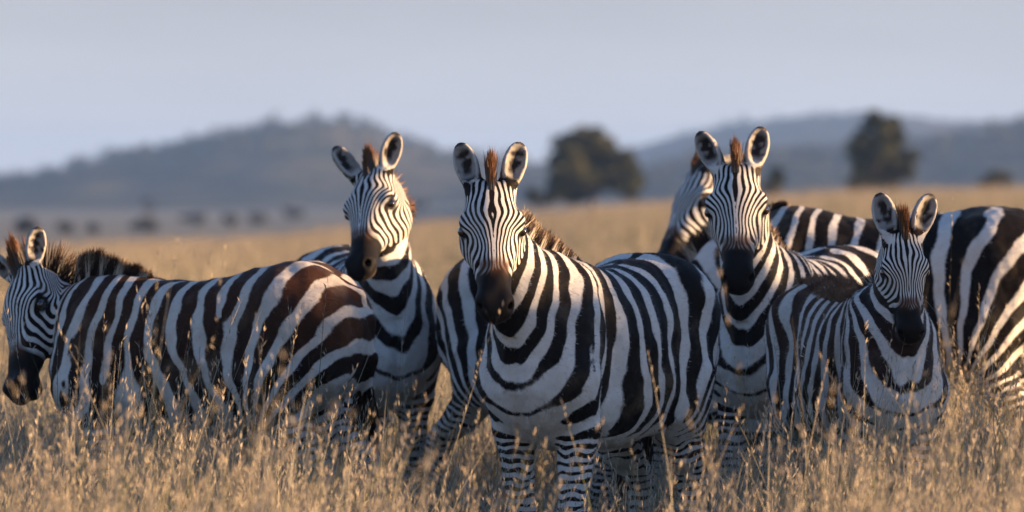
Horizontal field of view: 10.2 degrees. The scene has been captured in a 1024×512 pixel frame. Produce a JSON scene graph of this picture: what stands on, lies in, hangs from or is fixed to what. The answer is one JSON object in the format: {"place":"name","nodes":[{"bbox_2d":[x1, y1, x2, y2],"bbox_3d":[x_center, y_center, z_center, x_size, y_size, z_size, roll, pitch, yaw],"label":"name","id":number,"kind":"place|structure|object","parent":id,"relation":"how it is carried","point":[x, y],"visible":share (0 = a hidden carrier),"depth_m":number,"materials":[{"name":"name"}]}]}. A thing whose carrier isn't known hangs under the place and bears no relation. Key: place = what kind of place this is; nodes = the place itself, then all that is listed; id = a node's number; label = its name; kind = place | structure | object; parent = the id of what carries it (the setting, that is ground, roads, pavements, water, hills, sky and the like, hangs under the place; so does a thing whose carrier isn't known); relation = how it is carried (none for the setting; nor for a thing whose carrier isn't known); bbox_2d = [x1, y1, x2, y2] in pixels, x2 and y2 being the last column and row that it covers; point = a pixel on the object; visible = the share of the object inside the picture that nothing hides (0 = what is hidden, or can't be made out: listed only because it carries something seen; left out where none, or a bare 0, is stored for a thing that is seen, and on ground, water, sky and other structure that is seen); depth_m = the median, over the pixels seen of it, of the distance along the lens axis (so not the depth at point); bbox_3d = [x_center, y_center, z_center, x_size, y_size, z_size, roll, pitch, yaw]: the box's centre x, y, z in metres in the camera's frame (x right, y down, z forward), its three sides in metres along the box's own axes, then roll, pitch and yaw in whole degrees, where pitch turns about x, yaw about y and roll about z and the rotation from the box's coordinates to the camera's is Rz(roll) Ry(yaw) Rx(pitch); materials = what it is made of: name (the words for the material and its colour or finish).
{"place":"outdoors","nodes":[
{"label":"outdoors","id":0,"kind":"place"},
{"bbox_2d":[0,120,573,207],"bbox_3d":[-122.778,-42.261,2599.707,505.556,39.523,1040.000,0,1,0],"label":"hill","id":1,"kind":"structure","parent":0,"point":[256,175],"depth_m":2216.98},
{"bbox_2d":[0,201,968,500],"bbox_3d":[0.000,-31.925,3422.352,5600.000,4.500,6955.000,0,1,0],"label":"ground","id":2,"kind":"structure","parent":0,"point":[112,223],"depth_m":961.35,"materials":[{"name":"brown plant"}]},
{"bbox_2d":[13,215,38,238],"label":"bush","id":3,"kind":"object","parent":2,"relation":"on","point":[25,225],"visible":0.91,"depth_m":631.21,"materials":[{"name":"grey plant"}]},
{"bbox_2d":[56,220,73,236],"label":"bush","id":4,"kind":"object","parent":2,"relation":"on","point":[65,228],"visible":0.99,"depth_m":654.18,"materials":[{"name":"grey plant"}]},
{"bbox_2d":[86,222,98,235],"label":"bush","id":5,"kind":"object","parent":2,"relation":"on","point":[92,228],"visible":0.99,"depth_m":666.39,"materials":[{"name":"grey plant"}]},
{"bbox_2d":[127,215,158,233],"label":"bush","id":6,"kind":"object","parent":2,"relation":"on","point":[149,223],"visible":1,"depth_m":691.99,"materials":[{"name":"grey plant"}]},
{"bbox_2d":[178,213,205,224],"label":"bush","id":7,"kind":"object","parent":2,"relation":"on","point":[197,218],"visible":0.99,"depth_m":899.15,"materials":[{"name":"grey plant"}]},
{"bbox_2d":[0,226,384,511],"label":"zebra","id":8,"kind":"object","parent":2,"relation":"on","point":[100,285],"visible":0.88,"depth_m":21.75,"materials":[{"name":"multicoloured"}]},
{"bbox_2d":[222,213,238,226],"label":"bush","id":9,"kind":"object","parent":2,"relation":"on","point":[230,220],"visible":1,"depth_m":836.86,"materials":[{"name":"grey plant"}]},
{"bbox_2d":[247,212,268,224],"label":"bush","id":10,"kind":"object","parent":2,"relation":"on","point":[257,218],"visible":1,"depth_m":899.25,"materials":[{"name":"grey plant"}]},
{"bbox_2d":[282,207,304,218],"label":"bush","id":11,"kind":"object","parent":2,"relation":"on","point":[290,212],"visible":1,"depth_m":1124.14,"materials":[{"name":"grey plant"}]},
{"bbox_2d":[295,132,441,505],"bbox_3d":[-0.600,0.388,23.751,0.598,1.786,1.688,0,1,-13],"label":"zebra","id":12,"kind":"object","parent":2,"relation":"on","point":[377,263],"visible":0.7,"depth_m":23.16,"materials":[{"name":"multicoloured"}]},
{"bbox_2d":[0,179,1023,321],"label":"distant grass","id":13,"kind":"structure","parent":2,"relation":"on","point":[638,218],"depth_m":167.31,"materials":[{"name":"beige plant"}]},
{"bbox_2d":[0,108,1023,193],"bbox_3d":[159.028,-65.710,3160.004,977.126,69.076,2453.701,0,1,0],"label":"hillside woodland","id":14,"kind":"object","parent":2,"relation":"on","point":[941,138],"visible":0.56,"depth_m":2345.79,"materials":[{"name":"grey plant"}]},
{"bbox_2d":[524,187,556,213],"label":"bush","id":15,"kind":"object","parent":2,"relation":"on","point":[533,196],"visible":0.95,"depth_m":439.56,"materials":[{"name":"grey plant"}]},
{"bbox_2d":[453,142,722,511],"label":"zebra","id":16,"kind":"object","parent":2,"relation":"on","point":[575,334],"visible":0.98,"depth_m":20.03,"materials":[{"name":"multicoloured"}]},
{"bbox_2d":[543,123,647,209],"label":"tree","id":17,"kind":"object","parent":2,"relation":"on","point":[581,160],"visible":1,"depth_m":429.28,"materials":[{"name":"green plant"}]},
{"bbox_2d":[426,258,830,511],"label":"zebra","id":18,"kind":"object","parent":2,"relation":"on","point":[461,326],"visible":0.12,"depth_m":22.91,"materials":[{"name":"multicoloured"}]},
{"bbox_2d":[760,167,785,198],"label":"bush","id":19,"kind":"object","parent":2,"relation":"on","point":[776,176],"visible":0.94,"depth_m":399.56,"materials":[{"name":"grey plant"}]},
{"bbox_2d":[694,126,898,510],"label":"zebra","id":20,"kind":"object","parent":2,"relation":"on","point":[760,261],"visible":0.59,"depth_m":22.06,"materials":[{"name":"multicoloured"}]},
{"bbox_2d":[658,152,1023,448],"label":"zebra","id":21,"kind":"object","parent":2,"relation":"on","point":[688,207],"visible":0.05,"depth_m":25.73,"materials":[{"name":"multicoloured"}]},
{"bbox_2d":[672,200,1023,459],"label":"zebra","id":22,"kind":"object","parent":2,"relation":"on","point":[987,242],"visible":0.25,"depth_m":23.72,"materials":[{"name":"multicoloured"}]},
{"bbox_2d":[764,192,950,511],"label":"zebra","id":23,"kind":"object","parent":2,"relation":"on","point":[885,294],"visible":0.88,"depth_m":20.71,"materials":[{"name":"multicoloured"}]},
{"bbox_2d":[845,109,921,195],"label":"tree","id":24,"kind":"object","parent":2,"relation":"on","point":[885,160],"visible":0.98,"depth_m":399.53,"materials":[{"name":"green plant"}]},
{"bbox_2d":[975,170,1012,191],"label":"bush","id":25,"kind":"object","parent":2,"relation":"on","point":[995,176],"visible":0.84,"depth_m":419.56,"materials":[{"name":"grey plant"}]},
{"bbox_2d":[0,196,1023,511],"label":"tall grass","id":26,"kind":"structure","parent":0,"point":[964,466],"depth_m":19.08,"materials":[{"name":"beige plant"}]},
{"bbox_2d":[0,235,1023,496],"bbox_3d":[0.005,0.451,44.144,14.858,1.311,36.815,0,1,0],"label":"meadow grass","id":27,"kind":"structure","parent":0,"point":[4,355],"depth_m":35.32,"materials":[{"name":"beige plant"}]},
{"bbox_2d":[0,0,1023,176],"label":"sky","id":28,"kind":"structure","parent":0,"point":[80,77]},
{"bbox_2d":[556,126,1023,201],"bbox_3d":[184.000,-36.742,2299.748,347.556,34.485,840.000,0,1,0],"label":"hill","id":29,"kind":"structure","parent":0,"point":[964,171],"depth_m":2055.37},
{"bbox_2d":[615,111,1022,166],"bbox_3d":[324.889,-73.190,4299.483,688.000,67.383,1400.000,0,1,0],"label":"hill","id":30,"kind":"structure","parent":0,"point":[814,129],"depth_m":4116.14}
]}

